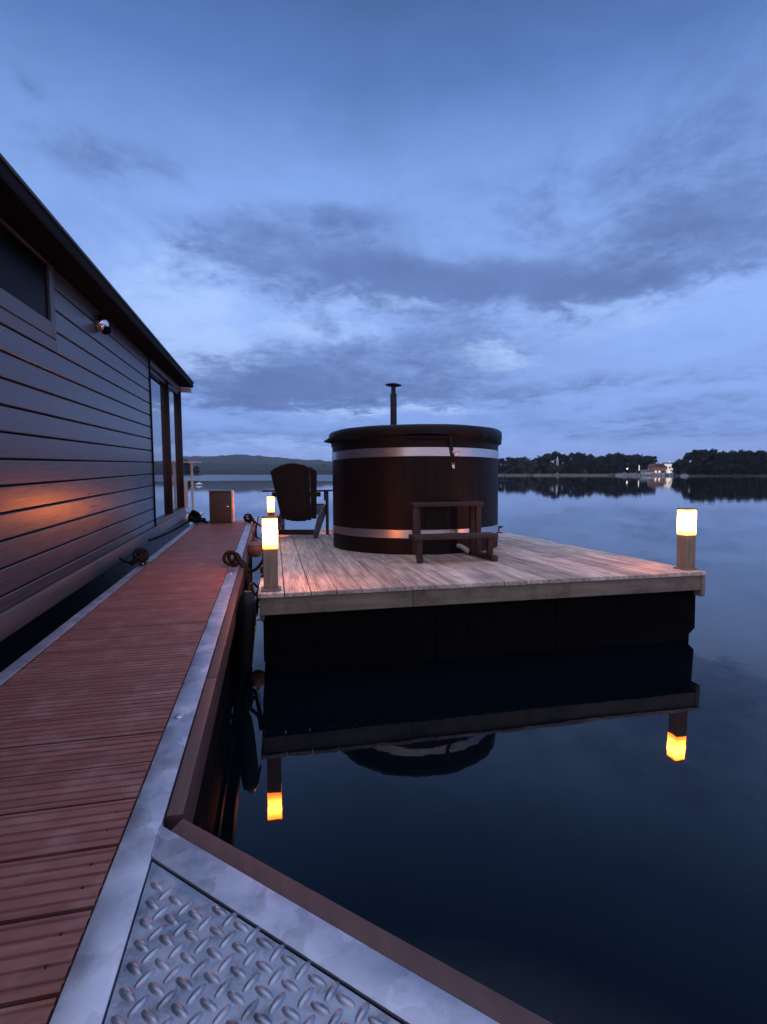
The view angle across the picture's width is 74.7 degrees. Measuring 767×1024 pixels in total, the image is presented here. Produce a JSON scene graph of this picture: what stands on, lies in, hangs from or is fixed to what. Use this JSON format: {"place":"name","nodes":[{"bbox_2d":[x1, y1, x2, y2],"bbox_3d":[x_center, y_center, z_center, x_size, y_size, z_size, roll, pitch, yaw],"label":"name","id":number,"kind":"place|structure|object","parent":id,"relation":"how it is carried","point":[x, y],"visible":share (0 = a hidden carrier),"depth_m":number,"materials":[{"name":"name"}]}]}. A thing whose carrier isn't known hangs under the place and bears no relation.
{"place":"outdoors","nodes":[
{"label":"outdoors","id":0,"kind":"place"},
{"bbox_2d":[183,454,331,464],"bbox_3d":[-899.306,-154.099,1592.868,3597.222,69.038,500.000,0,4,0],"label":"hills","id":1,"kind":"structure","parent":0,"point":[239,459],"depth_m":1545.59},
{"bbox_2d":[184,462,332,473],"bbox_3d":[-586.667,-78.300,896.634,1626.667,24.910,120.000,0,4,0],"label":"forest","id":2,"kind":"object","parent":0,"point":[222,468],"visible":0.21,"depth_m":862.62,"materials":[{"name":"green plant"}]},
{"bbox_2d":[0,0,766,463],"label":"sky","id":3,"kind":"structure","parent":0,"point":[543,223],"materials":[{"name":"blue"}]},
{"bbox_2d":[184,474,766,1023],"bbox_3d":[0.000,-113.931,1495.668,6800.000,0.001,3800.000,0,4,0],"label":"water","id":4,"kind":"structure","parent":0,"point":[568,836],"depth_m":2.20,"materials":[{"name":"blue liquid"}]},
{"bbox_2d":[0,153,203,672],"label":"houseboat","id":5,"kind":"object","parent":4,"relation":"on","point":[93,486],"visible":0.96,"depth_m":3.85,"materials":[{"name":"blue paint"}]},
{"bbox_2d":[0,217,56,351],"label":"window","id":6,"kind":"structure","parent":5,"relation":"in","point":[27,296],"depth_m":3.23,"materials":[{"name":"black glass"}]},
{"bbox_2d":[95,315,111,334],"bbox_3d":[-2.565,-1.721,4.623,0.116,0.175,0.164,-1,5,-13],"label":"wall light","id":7,"kind":"object","parent":5,"relation":"attached to","point":[102,324],"visible":1,"depth_m":4.58,"materials":[{"name":"black metal"}]},
{"bbox_2d":[150,368,172,520],"bbox_3d":[-3.346,-0.954,7.469,0.125,2.159,1.374,-1,5,-13],"label":"glass door","id":8,"kind":"structure","parent":5,"relation":"in","point":[159,387],"depth_m":7.73,"materials":[{"name":"black"}]},
{"bbox_2d":[169,384,184,511],"bbox_3d":[-3.648,-1.072,8.732,0.125,2.159,1.234,-1,5,-13],"label":"glass door","id":9,"kind":"structure","parent":5,"relation":"in","point":[174,396],"depth_m":9.06,"materials":[{"name":"black"}]},
{"bbox_2d":[0,520,552,1023],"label":"jetty","id":10,"kind":"object","parent":4,"relation":"in","point":[132,890],"visible":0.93,"depth_m":1.04,"materials":[{"name":"brown wood"}]},
{"bbox_2d":[139,558,148,565],"bbox_3d":[-1.977,0.395,4.145,0.050,0.068,0.232,-1,6,-13],"label":"mooring cleat","id":11,"kind":"object","parent":10,"relation":"attached to","point":[144,563],"visible":0.63,"depth_m":4.10,"materials":[{"name":"black metal"}]},
{"bbox_2d":[119,547,148,565],"bbox_3d":[-2.243,0.382,4.503,0.154,0.232,1.055,-3,5,-32],"label":"mooring rope","id":12,"kind":"object","parent":11,"relation":"attached to","point":[138,553],"visible":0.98,"depth_m":4.10,"materials":[{"name":"brown fabric"}]},
{"bbox_2d":[208,490,233,522],"bbox_3d":[-2.294,-0.082,7.127,0.321,0.452,0.284,-1,6,-13],"label":"service box","id":13,"kind":"object","parent":10,"relation":"on","point":[221,506],"visible":1,"depth_m":7.00,"materials":[{"name":"brown wood"}]},
{"bbox_2d":[222,550,262,614],"bbox_3d":[-1.038,0.563,3.901,0.221,0.485,0.730,-4,6,-39],"label":"mooring rope","id":14,"kind":"object","parent":10,"relation":"on","point":[239,560],"visible":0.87,"depth_m":4.02,"materials":[{"name":"brown fabric"}]},
{"bbox_2d":[234,582,257,675],"bbox_3d":[-0.823,0.724,3.167,0.140,0.571,0.284,2,5,22],"label":"boat fender","id":15,"kind":"object","parent":10,"relation":"hanging from","point":[244,628],"visible":1,"depth_m":3.05,"materials":[{"name":"black rubber"}]},
{"bbox_2d":[243,513,261,540],"bbox_3d":[-1.742,0.284,6.841,0.177,0.494,0.785,-3,5,-30],"label":"mooring rope","id":16,"kind":"object","parent":10,"relation":"attached to","point":[245,516],"visible":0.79,"depth_m":7.02,"materials":[{"name":"brown fabric"}]},
{"bbox_2d":[247,538,262,556],"bbox_3d":[-1.225,0.343,4.808,0.163,0.182,0.163,-1,3,-12],"label":"round buoy","id":17,"kind":"object","parent":10,"relation":"hanging from","point":[254,547],"visible":0.94,"depth_m":4.75,"materials":[{"name":"orange plastic"}]},
{"bbox_2d":[254,516,262,540],"bbox_3d":[-1.202,0.191,4.906,0.014,0.310,0.232,1,5,16],"label":"buoy line","id":18,"kind":"object","parent":10,"relation":"attached to","point":[256,530],"visible":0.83,"depth_m":4.84,"materials":[{"name":"black fabric"}]},
{"bbox_2d":[258,529,705,672],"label":"floating deck","id":19,"kind":"structure","parent":4,"relation":"on","point":[328,605],"depth_m":3.81,"materials":[{"name":"brown wood"}]},
{"bbox_2d":[260,554,263,577],"bbox_3d":[-0.917,0.409,3.923,0.096,0.193,0.095,-1,3,-12],"label":"mooring post","id":20,"kind":"object","parent":19,"relation":"on","point":[261,572],"visible":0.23,"depth_m":3.89,"materials":[{"name":"black wood"}]},
{"bbox_2d":[267,496,273,515],"bbox_3d":[-1.702,0.037,7.609,0.132,0.571,0.120,-1,3,-12],"label":"bollard lamp","id":21,"kind":"object","parent":19,"relation":"on","point":[270,501],"visible":0.45,"depth_m":7.55,"materials":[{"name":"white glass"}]},
{"bbox_2d":[261,516,280,591],"bbox_3d":[-0.768,0.279,3.418,0.132,0.501,0.120,-1,3,-12],"label":"bollard lamp","id":22,"kind":"object","parent":19,"relation":"on","point":[270,548],"visible":1,"depth_m":3.37,"materials":[{"name":"beige"}]},
{"bbox_2d":[262,463,332,537],"bbox_3d":[-1.188,-0.168,7.155,0.880,1.020,0.848,0,3,5],"label":"garden chair","id":23,"kind":"object","parent":19,"relation":"on","point":[295,488],"visible":0.94,"depth_m":6.90,"materials":[{"name":"brown wood"}]},
{"bbox_2d":[324,383,501,554],"bbox_3d":[0.443,-0.683,6.242,2.054,2.187,2.450,2,5,21],"label":"hot tub","id":24,"kind":"object","parent":19,"relation":"on","point":[384,476],"visible":0.93,"depth_m":5.18,"materials":[{"name":"dark brown timber"},{"name":"black vinyl"},{"name":"brushed steel"}]},
{"bbox_2d":[409,501,497,562],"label":"tub steps","id":25,"kind":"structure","parent":19,"relation":"on","point":[474,535],"depth_m":4.81,"materials":[{"name":"brown wood"}]},
{"bbox_2d":[673,508,697,569],"bbox_3d":[2.499,0.221,4.149,0.132,0.501,0.120,-1,3,-12],"label":"bollard lamp","id":26,"kind":"object","parent":19,"relation":"on","point":[686,536],"visible":1,"depth_m":4.11,"materials":[{"name":"white plastic"}]},
{"bbox_2d":[498,474,614,475],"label":"shore","id":27,"kind":"structure","parent":0,"point":[558,475],"depth_m":309.43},
{"bbox_2d":[498,458,507,473],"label":"broadleaf tree","id":28,"kind":"object","parent":27,"relation":"on","point":[502,462],"visible":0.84,"depth_m":315.31,"materials":[{"name":"green plant"}]},
{"bbox_2d":[505,457,512,473],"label":"broadleaf tree","id":29,"kind":"object","parent":27,"relation":"on","point":[508,459],"visible":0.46,"depth_m":327.19,"materials":[{"name":"green plant"}]},
{"bbox_2d":[506,457,523,473],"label":"broadleaf tree","id":30,"kind":"object","parent":27,"relation":"on","point":[513,461],"visible":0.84,"depth_m":314.22,"materials":[{"name":"green plant"}]},
{"bbox_2d":[513,456,538,473],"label":"willow tree","id":31,"kind":"object","parent":27,"relation":"on","point":[526,464],"visible":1,"depth_m":308.57,"materials":[{"name":"green plant"}]},
{"bbox_2d":[526,458,540,473],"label":"broadleaf tree","id":32,"kind":"object","parent":27,"relation":"on","point":[531,472],"visible":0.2,"depth_m":318.04,"materials":[{"name":"green plant"}]},
{"bbox_2d":[535,454,549,473],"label":"broadleaf tree","id":33,"kind":"object","parent":27,"relation":"on","point":[542,460],"visible":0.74,"depth_m":314.20,"materials":[{"name":"green plant"}]},
{"bbox_2d":[545,462,560,474],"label":"willow tree","id":34,"kind":"object","parent":27,"relation":"on","point":[553,467],"visible":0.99,"depth_m":308.70,"materials":[{"name":"green plant"}]},
{"bbox_2d":[545,451,564,473],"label":"broadleaf tree","id":35,"kind":"object","parent":27,"relation":"on","point":[553,455],"visible":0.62,"depth_m":311.75,"materials":[{"name":"green plant"}]},
{"bbox_2d":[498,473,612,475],"bbox_3d":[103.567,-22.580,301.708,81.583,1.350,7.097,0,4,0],"label":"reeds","id":36,"kind":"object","parent":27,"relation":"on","point":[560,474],"visible":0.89,"depth_m":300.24,"materials":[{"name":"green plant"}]},
{"bbox_2d":[554,454,565,473],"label":"broadleaf tree","id":37,"kind":"object","parent":27,"relation":"on","point":[564,463],"visible":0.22,"depth_m":326.65,"materials":[{"name":"green plant"}]},
{"bbox_2d":[562,455,573,473],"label":"broadleaf tree","id":38,"kind":"object","parent":27,"relation":"on","point":[567,466],"visible":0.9,"depth_m":315.36,"materials":[{"name":"green plant"}]},
{"bbox_2d":[498,465,642,473],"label":"undergrowth","id":39,"kind":"object","parent":27,"relation":"on","point":[526,472],"depth_m":334.44,"materials":[{"name":"green plant"}]},
{"bbox_2d":[564,452,584,473],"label":"broadleaf tree","id":40,"kind":"object","parent":27,"relation":"on","point":[574,457],"visible":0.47,"depth_m":318.92,"materials":[{"name":"green plant"}]},
{"bbox_2d":[573,453,588,473],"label":"broadleaf tree","id":41,"kind":"object","parent":27,"relation":"on","point":[582,457],"visible":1,"depth_m":310.95,"materials":[{"name":"green plant"}]},
{"bbox_2d":[582,453,596,473],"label":"broadleaf tree","id":42,"kind":"object","parent":27,"relation":"on","point":[590,455],"visible":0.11,"depth_m":324.46,"materials":[{"name":"green plant"}]},
{"bbox_2d":[585,456,602,473],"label":"broadleaf tree","id":43,"kind":"object","parent":27,"relation":"on","point":[594,465],"visible":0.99,"depth_m":313.82,"materials":[{"name":"green plant"}]},
{"bbox_2d":[595,456,608,473],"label":"broadleaf tree","id":44,"kind":"object","parent":27,"relation":"on","point":[603,465],"visible":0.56,"depth_m":317.21,"materials":[{"name":"green plant"}]},
{"bbox_2d":[600,453,614,473],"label":"broadleaf tree","id":45,"kind":"object","parent":27,"relation":"on","point":[610,470],"visible":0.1,"depth_m":324.88,"materials":[{"name":"green plant"}]},
{"bbox_2d":[603,452,624,473],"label":"broadleaf tree","id":46,"kind":"object","parent":27,"relation":"on","point":[614,460],"visible":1,"depth_m":311.75,"materials":[{"name":"green plant"}]},
{"bbox_2d":[621,455,636,473],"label":"broadleaf tree","id":47,"kind":"object","parent":27,"relation":"on","point":[627,459],"visible":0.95,"depth_m":314.19,"materials":[{"name":"green plant"}]},
{"bbox_2d":[630,453,650,473],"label":"broadleaf tree","id":48,"kind":"object","parent":27,"relation":"on","point":[641,461],"visible":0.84,"depth_m":316.67,"materials":[{"name":"green plant"}]},
{"bbox_2d":[649,456,657,463],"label":"broadleaf tree","id":49,"kind":"object","parent":27,"relation":"on","point":[653,460],"visible":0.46,"depth_m":315.44,"materials":[{"name":"green plant"}]},
{"bbox_2d":[648,463,665,473],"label":"lakeside house","id":50,"kind":"structure","parent":27,"relation":"on","point":[658,468],"depth_m":303.93,"materials":[{"name":"red brick"}]},
{"bbox_2d":[640,469,653,473],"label":"lakeside house","id":51,"kind":"structure","parent":0,"point":[647,471],"depth_m":303.08,"materials":[{"name":"grey"}]},
{"bbox_2d":[675,474,766,475],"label":"shore","id":52,"kind":"structure","parent":0,"point":[723,475],"depth_m":233.05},
{"bbox_2d":[662,461,673,472],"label":"lakeside house","id":53,"kind":"structure","parent":52,"relation":"on","point":[668,465],"depth_m":304.92,"materials":[{"name":"beige paint"}]},
{"bbox_2d":[670,462,681,473],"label":"broadleaf tree","id":54,"kind":"object","parent":52,"relation":"on","point":[674,466],"visible":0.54,"depth_m":243.47,"materials":[{"name":"green plant"}]},
{"bbox_2d":[674,458,691,474],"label":"broadleaf tree","id":55,"kind":"object","parent":52,"relation":"on","point":[684,466],"visible":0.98,"depth_m":238.44,"materials":[{"name":"green plant"}]},
{"bbox_2d":[683,452,697,469],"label":"broadleaf tree","id":56,"kind":"object","parent":52,"relation":"on","point":[687,454],"visible":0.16,"depth_m":244.19,"materials":[{"name":"green plant"}]},
{"bbox_2d":[686,449,705,474],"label":"broadleaf tree","id":57,"kind":"object","parent":52,"relation":"on","point":[694,454],"visible":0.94,"depth_m":237.32,"materials":[{"name":"green plant"}]},
{"bbox_2d":[696,449,719,474],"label":"broadleaf tree","id":58,"kind":"object","parent":52,"relation":"on","point":[710,454],"visible":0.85,"depth_m":236.58,"materials":[{"name":"green plant"}]},
{"bbox_2d":[708,450,733,474],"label":"broadleaf tree","id":59,"kind":"object","parent":52,"relation":"on","point":[717,463],"visible":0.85,"depth_m":234.09,"materials":[{"name":"green plant"}]},
{"bbox_2d":[722,450,742,474],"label":"broadleaf tree","id":60,"kind":"object","parent":52,"relation":"on","point":[736,457],"visible":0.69,"depth_m":234.65,"materials":[{"name":"green plant"}]},
{"bbox_2d":[736,449,760,474],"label":"broadleaf tree","id":61,"kind":"object","parent":52,"relation":"on","point":[744,469],"visible":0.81,"depth_m":234.76,"materials":[{"name":"green plant"}]},
{"bbox_2d":[746,450,766,474],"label":"broadleaf tree","id":62,"kind":"object","parent":52,"relation":"on","point":[761,455],"visible":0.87,"depth_m":234.91,"materials":[{"name":"green plant"}]},
{"bbox_3d":[-2.629,0.115,7.039,0.050,0.068,0.232,-1,6,-13],"label":"mooring cleat","id":63,"kind":"object","parent":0,"visible":0},
{"bbox_2d":[148,510,208,540],"bbox_3d":[-2.628,0.156,6.638,0.333,0.314,1.170,0,4,6],"label":"mooring rope","id":64,"kind":"object","parent":63,"relation":"attached to","point":[195,515],"visible":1,"depth_m":6.95,"materials":[{"name":"black fabric"}]},
{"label":"shore","id":65,"kind":"structure","parent":0,"visible":0},
{"bbox_2d":[183,459,189,474],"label":"broadleaf tree","id":66,"kind":"object","parent":65,"relation":"on","point":[187,470],"visible":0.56,"depth_m":298.08,"materials":[{"name":"green plant"}]},
{"bbox_2d":[193,466,199,474],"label":"broadleaf tree","id":67,"kind":"object","parent":65,"relation":"on","point":[196,470],"visible":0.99,"depth_m":298.48,"materials":[{"name":"green plant"}]}
]}

